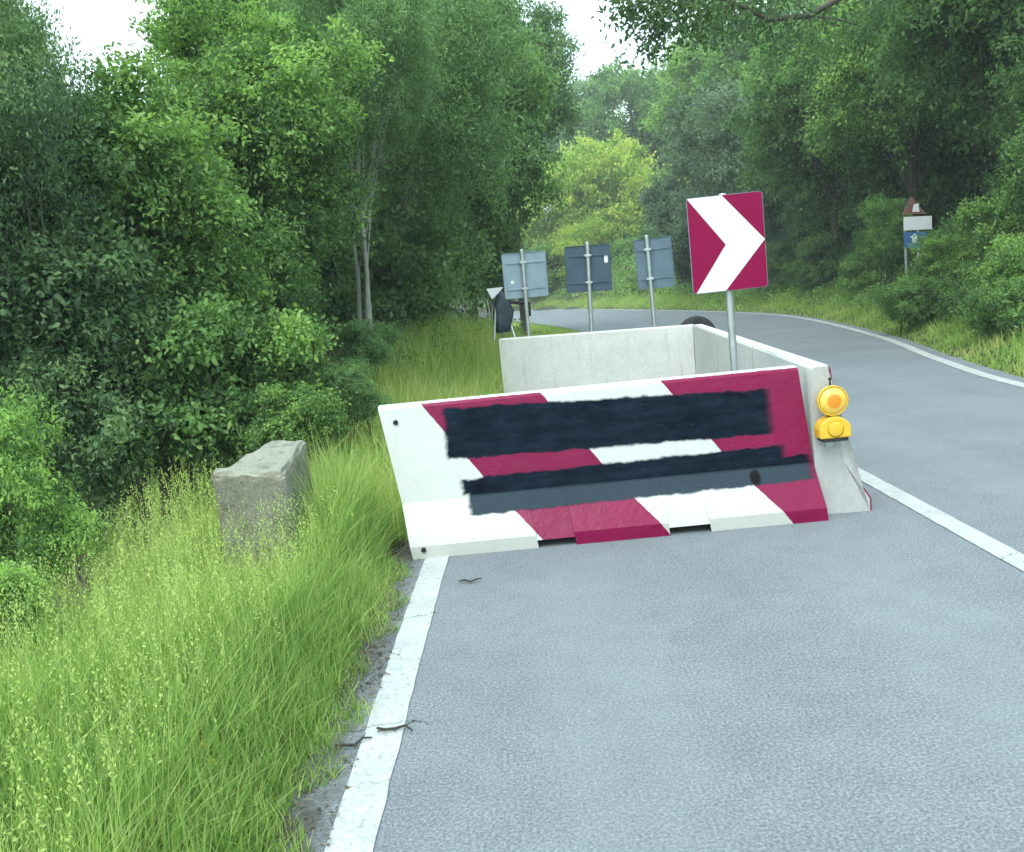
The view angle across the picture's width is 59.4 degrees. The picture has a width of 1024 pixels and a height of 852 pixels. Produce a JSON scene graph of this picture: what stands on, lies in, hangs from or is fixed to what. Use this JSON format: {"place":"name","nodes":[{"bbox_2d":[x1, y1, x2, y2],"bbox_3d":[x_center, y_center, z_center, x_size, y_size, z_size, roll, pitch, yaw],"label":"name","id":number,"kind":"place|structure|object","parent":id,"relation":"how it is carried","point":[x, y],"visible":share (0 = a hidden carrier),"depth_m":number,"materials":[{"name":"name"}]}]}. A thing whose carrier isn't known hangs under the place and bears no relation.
{"place":"outdoors","nodes":[
{"label":"outdoors","id":0,"kind":"place"},
{"bbox_2d":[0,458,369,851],"bbox_3d":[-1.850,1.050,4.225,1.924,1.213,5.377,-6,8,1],"label":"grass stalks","id":1,"kind":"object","parent":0,"point":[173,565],"depth_m":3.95,"materials":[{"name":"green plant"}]},
{"bbox_2d":[4,0,864,218],"label":"sky","id":2,"kind":"structure","parent":0,"point":[98,23],"materials":[{"name":"white"}]},
{"bbox_2d":[0,215,1023,840],"bbox_3d":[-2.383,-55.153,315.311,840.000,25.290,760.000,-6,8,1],"label":"ground","id":3,"kind":"structure","parent":0,"point":[484,309],"depth_m":31.72,"materials":[{"name":"soil"}]},
{"bbox_2d":[0,1,54,543],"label":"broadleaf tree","id":4,"kind":"object","parent":3,"relation":"on","point":[4,43],"visible":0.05,"depth_m":11.99,"materials":[{"name":"green plant"}]},
{"bbox_2d":[0,556,72,673],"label":"leafy bush","id":5,"kind":"object","parent":3,"relation":"on","point":[14,572],"visible":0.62,"depth_m":4.15,"materials":[{"name":"green plant"}]},
{"bbox_2d":[0,377,116,606],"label":"leafy bush","id":6,"kind":"object","parent":3,"relation":"on","point":[20,453],"visible":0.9,"depth_m":4.92,"materials":[{"name":"green plant"}]},
{"bbox_2d":[0,0,144,609],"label":"broadleaf tree","id":7,"kind":"object","parent":3,"relation":"on","point":[38,57],"visible":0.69,"depth_m":7.22,"materials":[{"name":"green plant"}]},
{"bbox_2d":[6,503,140,619],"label":"dry stalks","id":8,"kind":"object","parent":3,"relation":"on","point":[85,581],"visible":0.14,"depth_m":6.22,"materials":[{"name":"green plant"}]},
{"bbox_2d":[0,241,172,610],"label":"leafy bush","id":9,"kind":"object","parent":3,"relation":"on","point":[102,516],"visible":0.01,"depth_m":9.22,"materials":[{"name":"green plant"}]},
{"bbox_2d":[0,82,195,620],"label":"broadleaf tree","id":10,"kind":"object","parent":3,"relation":"on","point":[105,265],"visible":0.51,"depth_m":7.47,"materials":[{"name":"green plant"}]},
{"bbox_2d":[0,269,246,556],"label":"leafy bush","id":11,"kind":"object","parent":3,"relation":"on","point":[124,422],"visible":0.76,"depth_m":7.59,"materials":[{"name":"green plant"}]},
{"bbox_2d":[10,41,294,539],"bbox_3d":[-3.814,-0.878,9.383,2.906,5.498,3.863,-10,10,-29],"label":"broadleaf tree","id":12,"kind":"object","parent":3,"relation":"on","point":[177,184],"visible":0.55,"depth_m":8.39,"materials":[{"name":"green plant"}]},
{"bbox_2d":[74,284,310,531],"bbox_3d":[-2.995,0.178,8.673,2.278,2.998,2.288,-6,8,1],"label":"leafy bush","id":13,"kind":"object","parent":3,"relation":"on","point":[198,337],"visible":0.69,"depth_m":7.96,"materials":[{"name":"green plant"}]},
{"bbox_2d":[0,413,413,851],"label":"verge grass","id":14,"kind":"structure","parent":3,"relation":"on","point":[197,786],"depth_m":3.47,"materials":[{"name":"green plant"}]},
{"bbox_2d":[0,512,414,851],"bbox_3d":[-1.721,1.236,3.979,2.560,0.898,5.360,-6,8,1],"label":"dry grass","id":15,"kind":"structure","parent":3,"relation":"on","point":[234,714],"depth_m":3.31,"materials":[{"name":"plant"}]},
{"bbox_2d":[161,138,350,330],"bbox_3d":[-3.304,-1.438,11.051,2.712,4.033,3.605,-9,9,-23],"label":"broadleaf tree","id":16,"kind":"object","parent":3,"relation":"on","point":[302,254],"visible":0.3,"depth_m":10.31,"materials":[{"name":"green plant"}]},
{"bbox_2d":[127,0,395,273],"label":"broadleaf tree","id":17,"kind":"object","parent":3,"relation":"on","point":[271,83],"visible":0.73,"depth_m":10.32,"materials":[{"name":"green plant"}]},
{"bbox_2d":[212,440,312,575],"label":"stone block","id":18,"kind":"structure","parent":3,"relation":"on","point":[254,477],"depth_m":5.45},
{"bbox_2d":[176,302,374,446],"bbox_3d":[-2.424,-0.157,9.032,2.126,2.100,2.040,-6,8,1],"label":"leafy bush","id":19,"kind":"object","parent":3,"relation":"on","point":[297,341],"visible":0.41,"depth_m":8.46,"materials":[{"name":"green plant"}]},
{"bbox_2d":[0,305,579,631],"bbox_3d":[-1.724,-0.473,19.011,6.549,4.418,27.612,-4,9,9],"label":"verge grass","id":20,"kind":"structure","parent":3,"relation":"on","point":[471,364],"depth_m":12.79,"materials":[{"name":"green plant"}]},
{"bbox_2d":[231,379,355,460],"bbox_3d":[-1.920,0.279,8.037,1.100,1.399,1.078,-6,8,1],"label":"leafy bush","id":21,"kind":"object","parent":3,"relation":"on","point":[283,407],"visible":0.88,"depth_m":7.80,"materials":[{"name":"green plant"}]},
{"bbox_2d":[256,296,337,367],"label":"leafy bush","id":22,"kind":"object","parent":3,"relation":"on","point":[294,308],"visible":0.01,"depth_m":11.10,"materials":[{"name":"green plant"}]},
{"bbox_2d":[146,0,468,80],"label":"broadleaf tree","id":23,"kind":"object","parent":3,"relation":"on","point":[236,1],"visible":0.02,"depth_m":17.70,"materials":[{"name":"green plant"}]},
{"bbox_2d":[298,232,375,333],"bbox_3d":[-3.749,-1.797,13.638,3.184,2.964,3.209,-6,8,1],"label":"leafy bush","id":24,"kind":"object","parent":3,"relation":"on","point":[339,295],"visible":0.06,"depth_m":13.56,"materials":[{"name":"green plant"}]},
{"bbox_2d":[244,0,451,373],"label":"slender tree","id":25,"kind":"object","parent":3,"relation":"on","point":[377,21],"visible":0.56,"depth_m":12.77,"materials":[{"name":"green plant"}]},
{"bbox_2d":[302,354,395,457],"bbox_3d":[-1.580,0.059,8.894,0.870,1.540,0.804,-9,9,-20],"label":"leafy bush","id":26,"kind":"object","parent":3,"relation":"on","point":[353,374],"visible":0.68,"depth_m":8.73,"materials":[{"name":"green plant"}]},
{"bbox_2d":[325,333,403,377],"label":"dry stalks","id":27,"kind":"object","parent":3,"relation":"on","point":[343,348],"visible":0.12,"depth_m":13.46,"materials":[{"name":"green plant"}]},
{"bbox_2d":[334,318,404,381],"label":"leafy bush","id":28,"kind":"object","parent":3,"relation":"on","point":[371,346],"visible":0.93,"depth_m":12.26,"materials":[{"name":"green plant"}]},
{"bbox_2d":[284,151,506,358],"bbox_3d":[-4.536,-2.825,15.850,6.861,5.932,6.832,-14,12,-43],"label":"broadleaf tree","id":29,"kind":"object","parent":3,"relation":"on","point":[386,307],"visible":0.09,"depth_m":15.20,"materials":[{"name":"green plant"}]},
{"bbox_2d":[232,0,566,329],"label":"pale barked tree","id":30,"kind":"object","parent":3,"relation":"on","point":[461,50],"visible":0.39,"depth_m":15.45,"materials":[{"name":"green plant"}]},
{"bbox_2d":[371,190,483,323],"bbox_3d":[-2.155,-3.245,18.846,2.990,3.312,2.960,0,10,35],"label":"leafy bush","id":31,"kind":"object","parent":3,"relation":"on","point":[456,264],"visible":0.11,"depth_m":18.47,"materials":[{"name":"green plant"}]},
{"bbox_2d":[355,119,518,318],"bbox_3d":[-3.552,-4.492,20.448,7.474,6.662,7.933,-6,8,1],"label":"broadleaf tree","id":32,"kind":"object","parent":3,"relation":"on","point":[476,229],"visible":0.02,"depth_m":20.30,"materials":[{"name":"green plant"}]},
{"bbox_2d":[366,0,575,317],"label":"broadleaf tree","id":33,"kind":"object","parent":3,"relation":"on","point":[533,95],"visible":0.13,"depth_m":22.48,"materials":[{"name":"green plant"}]},
{"bbox_2d":[457,218,526,323],"bbox_3d":[-0.564,-4.043,26.678,2.458,4.925,2.659,-12,11,-37],"label":"leafy bush","id":34,"kind":"object","parent":3,"relation":"on","point":[513,248],"visible":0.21,"depth_m":25.95,"materials":[{"name":"green plant"}]},
{"bbox_2d":[446,0,551,312],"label":"broadleaf tree","id":35,"kind":"object","parent":3,"relation":"on","point":[535,31],"depth_m":25.85,"materials":[{"name":"green plant"}]},
{"bbox_2d":[487,287,530,339],"bbox_3d":[-0.024,-1.763,14.437,0.589,0.946,0.449,-3,9,17],"label":"sign trestle","id":36,"kind":"object","parent":3,"relation":"on","point":[503,310],"visible":0.9,"depth_m":14.37,"materials":[{"name":"metal"}]},
{"bbox_2d":[483,319,576,335],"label":"verge grass","id":37,"kind":"structure","parent":3,"relation":"on","point":[537,328],"depth_m":36.39,"materials":[{"name":"green plant"}]},
{"bbox_2d":[500,0,587,335],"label":"broadleaf tree","id":38,"kind":"object","parent":3,"relation":"on","point":[547,17],"visible":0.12,"depth_m":29.11,"materials":[{"name":"green plant"}]},
{"bbox_2d":[523,241,565,292],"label":"leafy bush","id":39,"kind":"object","parent":3,"relation":"on","point":[553,270],"visible":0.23,"depth_m":78.89,"materials":[{"name":"green plant"}]},
{"bbox_2d":[505,155,603,252],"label":"broadleaf tree","id":40,"kind":"object","parent":3,"relation":"on","point":[536,233],"visible":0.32,"depth_m":81.13,"materials":[{"name":"green plant"}]},
{"bbox_2d":[541,213,616,287],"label":"leafy bush","id":41,"kind":"object","parent":3,"relation":"on","point":[575,235],"visible":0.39,"depth_m":77.42,"materials":[{"name":"green plant"}]},
{"bbox_2d":[531,65,626,167],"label":"broadleaf tree","id":42,"kind":"object","parent":3,"relation":"on","point":[578,86],"visible":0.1,"depth_m":110.57,"materials":[{"name":"green plant"}]},
{"bbox_2d":[544,128,689,244],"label":"broadleaf tree","id":43,"kind":"object","parent":3,"relation":"on","point":[626,220],"visible":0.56,"depth_m":79.66,"materials":[{"name":"green plant"}]},
{"bbox_2d":[456,224,779,303],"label":"undergrowth","id":44,"kind":"object","parent":3,"relation":"on","point":[627,259],"visible":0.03,"depth_m":67.44,"materials":[{"name":"green plant"}]},
{"bbox_2d":[605,237,633,264],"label":"leafy bush","id":45,"kind":"object","parent":3,"relation":"on","point":[616,246],"visible":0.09,"depth_m":74.90,"materials":[{"name":"green plant"}]},
{"bbox_2d":[555,54,688,183],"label":"broadleaf tree","id":46,"kind":"object","parent":3,"relation":"on","point":[632,88],"visible":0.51,"depth_m":91.19,"materials":[{"name":"green plant"}]},
{"bbox_2d":[626,225,668,292],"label":"leafy bush","id":47,"kind":"object","parent":3,"relation":"on","point":[642,234],"visible":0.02,"depth_m":57.04,"materials":[{"name":"green plant"}]},
{"bbox_2d":[603,107,693,208],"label":"broadleaf tree","id":48,"kind":"object","parent":3,"relation":"on","point":[626,122],"depth_m":97.28,"materials":[{"name":"green plant"}]},
{"bbox_2d":[650,232,705,294],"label":"leafy bush","id":49,"kind":"object","parent":3,"relation":"on","point":[682,267],"visible":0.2,"depth_m":44.69,"materials":[{"name":"green plant"}]},
{"bbox_2d":[638,23,739,177],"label":"broadleaf tree","id":50,"kind":"object","parent":3,"relation":"on","point":[680,73],"visible":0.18,"depth_m":61.91,"materials":[{"name":"green plant"}]},
{"bbox_2d":[638,129,740,295],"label":"broadleaf tree","id":51,"kind":"object","parent":3,"relation":"on","point":[660,215],"visible":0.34,"depth_m":45.23,"materials":[{"name":"green plant"}]},
{"bbox_2d":[649,77,799,256],"bbox_3d":[10.667,-10.956,40.548,8.688,9.890,8.361,-6,8,1],"label":"broadleaf tree","id":52,"kind":"object","parent":3,"relation":"on","point":[712,133],"visible":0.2,"depth_m":39.59,"materials":[{"name":"green plant"}]},
{"bbox_2d":[677,0,817,143],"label":"broadleaf tree","id":53,"kind":"object","parent":3,"relation":"on","point":[720,70],"visible":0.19,"depth_m":49.49,"materials":[{"name":"green plant"}]},
{"bbox_2d":[745,236,803,297],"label":"leafy bush","id":54,"kind":"object","parent":3,"relation":"on","point":[775,255],"visible":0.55,"depth_m":35.93,"materials":[{"name":"green plant"}]},
{"bbox_2d":[591,0,959,86],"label":"overhanging tree","id":55,"kind":"object","parent":3,"relation":"on","point":[683,26],"visible":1,"depth_m":12.24,"materials":[{"name":"green plant"}]},
{"bbox_2d":[741,138,823,265],"bbox_3d":[12.237,-9.684,36.892,6.291,7.037,6.049,-6,8,1],"label":"broadleaf tree","id":56,"kind":"object","parent":3,"relation":"on","point":[778,226],"visible":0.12,"depth_m":36.73,"materials":[{"name":"green plant"}]},
{"bbox_2d":[706,0,901,287],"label":"broadleaf tree","id":57,"kind":"object","parent":3,"relation":"on","point":[776,121],"visible":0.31,"depth_m":31.63,"materials":[{"name":"green plant"}]},
{"bbox_2d":[778,258,838,294],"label":"leafy bush","id":58,"kind":"object","parent":3,"relation":"on","point":[795,267],"visible":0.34,"depth_m":33.06,"materials":[{"name":"green plant"}]},
{"bbox_2d":[790,231,858,292],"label":"leafy bush","id":59,"kind":"object","parent":3,"relation":"on","point":[813,246],"visible":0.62,"depth_m":31.93,"materials":[{"name":"green plant"}]},
{"bbox_2d":[777,157,927,249],"bbox_3d":[13.186,-8.348,33.101,5.091,5.721,5.069,-12,10,-35],"label":"broadleaf tree","id":60,"kind":"object","parent":3,"relation":"on","point":[818,226],"visible":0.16,"depth_m":33.05,"materials":[{"name":"green plant"}]},
{"bbox_2d":[695,216,1023,342],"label":"undergrowth","id":61,"kind":"object","parent":3,"relation":"on","point":[861,300],"visible":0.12,"depth_m":28.29,"materials":[{"name":"green plant"}]},
{"bbox_2d":[831,250,902,294],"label":"leafy bush","id":62,"kind":"object","parent":3,"relation":"on","point":[848,283],"visible":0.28,"depth_m":26.85,"materials":[{"name":"green plant"}]},
{"bbox_2d":[841,190,923,308],"bbox_3d":[9.643,-4.367,23.149,1.934,3.407,1.787,2,11,41],"label":"leafy bush","id":63,"kind":"object","parent":3,"relation":"on","point":[888,245],"visible":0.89,"depth_m":22.93,"materials":[{"name":"green plant"}]},
{"bbox_2d":[851,230,926,290],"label":"leafy bush","id":64,"kind":"object","parent":3,"relation":"on","point":[873,273],"visible":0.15,"depth_m":26.16,"materials":[{"name":"green plant"}]},
{"bbox_2d":[781,0,1006,247],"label":"broadleaf tree","id":65,"kind":"object","parent":3,"relation":"on","point":[840,75],"visible":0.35,"depth_m":25.17,"materials":[{"name":"green plant"}]},
{"bbox_2d":[867,274,948,335],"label":"leafy bush","id":66,"kind":"object","parent":3,"relation":"on","point":[910,302],"visible":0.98,"depth_m":18.14,"materials":[{"name":"green plant"}]},
{"bbox_2d":[831,100,995,248],"bbox_3d":[13.552,-8.953,29.189,6.640,7.462,6.612,-12,11,-39],"label":"broadleaf tree","id":67,"kind":"object","parent":3,"relation":"on","point":[890,176],"visible":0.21,"depth_m":28.26,"materials":[{"name":"green plant"}]},
{"bbox_2d":[902,197,931,274],"bbox_3d":[9.368,-3.878,20.747,0.758,2.800,0.076,-7,9,-11],"label":"roadside sign","id":68,"kind":"object","parent":3,"relation":"on","point":[917,223],"visible":0.64,"depth_m":20.60,"materials":[{"name":"metal"}]},
{"bbox_2d":[837,0,1023,166],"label":"broadleaf tree","id":69,"kind":"object","parent":3,"relation":"on","point":[963,26],"visible":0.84,"depth_m":20.21,"materials":[{"name":"green plant"}]},
{"bbox_2d":[894,227,982,292],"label":"leafy bush","id":70,"kind":"object","parent":3,"relation":"on","point":[950,253],"visible":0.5,"depth_m":19.06,"materials":[{"name":"green plant"}]},
{"bbox_2d":[925,275,957,323],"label":"leafy bush","id":71,"kind":"object","parent":3,"relation":"on","point":[946,284],"visible":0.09,"depth_m":18.27,"materials":[{"name":"green plant"}]},
{"bbox_2d":[880,17,1023,230],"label":"broadleaf tree","id":72,"kind":"object","parent":3,"relation":"on","point":[971,176],"visible":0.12,"depth_m":25.89,"materials":[{"name":"green plant"}]},
{"bbox_2d":[924,207,985,274],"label":"leafy bush","id":73,"kind":"object","parent":3,"relation":"on","point":[947,224],"visible":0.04,"depth_m":21.01,"materials":[{"name":"green plant"}]},
{"bbox_2d":[934,258,991,316],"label":"leafy bush","id":74,"kind":"object","parent":3,"relation":"on","point":[955,274],"visible":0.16,"depth_m":17.27,"materials":[{"name":"green plant"}]},
{"bbox_2d":[945,182,1023,260],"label":"leafy bush","id":75,"kind":"object","parent":3,"relation":"on","point":[982,230],"visible":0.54,"depth_m":16.80,"materials":[{"name":"green plant"}]},
{"bbox_2d":[949,274,1023,340],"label":"leafy bush","id":76,"kind":"object","parent":3,"relation":"on","point":[985,306],"visible":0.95,"depth_m":13.85,"materials":[{"name":"green plant"}]},
{"bbox_2d":[956,231,1023,300],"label":"leafy bush","id":77,"kind":"object","parent":3,"relation":"on","point":[1007,259],"visible":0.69,"depth_m":14.88,"materials":[{"name":"green plant"}]},
{"bbox_2d":[973,24,1023,239],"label":"broadleaf tree","id":78,"kind":"object","parent":3,"relation":"on","point":[1012,171],"visible":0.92,"depth_m":16.09,"materials":[{"name":"green plant"}]},
{"bbox_2d":[267,309,1023,851],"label":"road","id":79,"kind":"structure","parent":0,"point":[845,683],"depth_m":3.77,"materials":[{"name":"grey asphalt"}]},
{"bbox_2d":[253,518,419,851],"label":"leaf litter","id":80,"kind":"object","parent":79,"relation":"on","point":[379,653],"visible":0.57,"depth_m":3.90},
{"bbox_2d":[335,732,371,746],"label":"fallen twig","id":81,"kind":"object","parent":79,"relation":"on","point":[351,744],"visible":1,"depth_m":3.42,"materials":[{"name":"brown wood"}]},
{"bbox_2d":[324,556,448,851],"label":"edge line","id":82,"kind":"object","parent":79,"relation":"on","point":[359,813],"visible":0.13,"depth_m":3.52,"materials":[{"name":"paint"}]},
{"bbox_2d":[377,720,415,731],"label":"fallen twig","id":83,"kind":"object","parent":82,"relation":"on","point":[391,728],"visible":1,"depth_m":3.51,"materials":[{"name":"wood"}]},
{"bbox_2d":[459,578,480,581],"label":"fallen twig","id":84,"kind":"object","parent":79,"relation":"on","point":[469,580],"visible":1,"depth_m":5.24,"materials":[{"name":"wood"}]},
{"bbox_2d":[501,249,548,335],"bbox_3d":[0.269,-1.474,13.355,0.660,2.273,0.200,-6,8,-7],"label":"road sign","id":85,"kind":"object","parent":79,"relation":"on","point":[525,275],"visible":0.87,"depth_m":13.29,"materials":[{"name":"metal"}]},
{"bbox_2d":[564,242,611,331],"bbox_3d":[1.147,-1.510,13.023,0.660,2.272,0.200,-3,9,4],"label":"road sign","id":86,"kind":"object","parent":79,"relation":"on","point":[587,268],"visible":0.87,"depth_m":12.95,"materials":[{"name":"metal"}]},
{"bbox_2d":[499,324,695,392],"bbox_3d":[1.222,-0.863,12.864,2.904,0.990,0.372,-2,9,26],"label":"concrete barrier","id":87,"kind":"object","parent":79,"relation":"on","point":[531,363],"visible":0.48,"depth_m":12.67,"materials":[{"name":"white concrete"}]},
{"bbox_2d":[378,365,828,559],"bbox_3d":[0.581,0.235,5.915,2.849,0.990,0.373,-6,8,1],"label":"concrete barrier","id":88,"kind":"object","parent":79,"relation":"on","point":[628,460],"visible":1,"depth_m":5.90,"materials":[{"name":"paint"}]},
{"bbox_2d":[634,235,674,326],"bbox_3d":[2.082,-1.553,12.692,0.520,2.271,0.200,-5,8,9],"label":"road sign","id":89,"kind":"object","parent":79,"relation":"on","point":[654,262],"visible":0.9,"depth_m":12.62,"materials":[{"name":"metal"}]},
{"bbox_2d":[694,324,724,374],"bbox_3d":[2.559,-0.721,11.029,0.372,0.990,2.092,-5,8,5],"label":"concrete barrier","id":90,"kind":"object","parent":79,"relation":"on","point":[706,347],"visible":0.41,"depth_m":10.93,"materials":[{"name":"white concrete"}]},
{"bbox_2d":[686,191,767,370],"bbox_3d":[1.593,-0.545,6.468,0.535,2.209,0.200,-6,8,-1],"label":"chevron sign","id":91,"kind":"object","parent":79,"relation":"on","point":[727,244],"visible":0.89,"depth_m":6.31,"materials":[{"name":"metal"}]},
{"bbox_2d":[717,332,763,371],"bbox_3d":[2.394,-0.394,8.944,0.372,0.990,2.061,-5,8,5],"label":"concrete barrier","id":92,"kind":"object","parent":79,"relation":"on","point":[745,346],"visible":0.3,"depth_m":8.62,"materials":[{"name":"white concrete"}]},
{"bbox_2d":[599,309,1023,386],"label":"edge line","id":93,"kind":"object","parent":79,"relation":"on","point":[959,366],"visible":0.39,"depth_m":14.66,"materials":[{"name":"paint"}]},
{"bbox_2d":[753,345,871,513],"bbox_3d":[2.232,-0.070,6.881,0.372,0.990,2.048,-5,8,5],"label":"concrete barrier","id":94,"kind":"object","parent":79,"relation":"on","point":[840,482],"visible":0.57,"depth_m":5.92,"materials":[{"name":"white concrete"}]},
{"bbox_2d":[814,377,850,447],"bbox_3d":[2.055,-0.081,5.783,0.204,0.465,0.159,-6,8,1],"label":"warning lamp","id":95,"kind":"object","parent":94,"relation":"attached to","point":[831,427],"visible":1,"depth_m":5.72,"materials":[{"name":"yellow plastic"}]},
{"bbox_2d":[858,467,1023,570],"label":"line","id":96,"kind":"object","parent":79,"relation":"on","point":[1004,552],"visible":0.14,"depth_m":5.49,"materials":[{"name":"paint"}]},
{"bbox_2d":[449,230,1023,376],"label":"verge grass","id":97,"kind":"structure","parent":0,"point":[985,340],"depth_m":24.68,"materials":[{"name":"green plant"}]},
{"bbox_3d":[2.672,-0.750,12.822,0.700,0.500,0.340,-6,8,1],"label":"ballast block","id":98,"kind":"object","parent":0,"visible":0},
{"bbox_2d":[681,316,714,327],"bbox_3d":[2.622,-1.261,12.685,0.600,0.600,0.185,-5,-6,-18],"label":"tyre","id":99,"kind":"object","parent":98,"relation":"on","point":[694,320],"visible":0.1,"depth_m":12.63,"materials":[{"name":"black rubber"}]}
]}

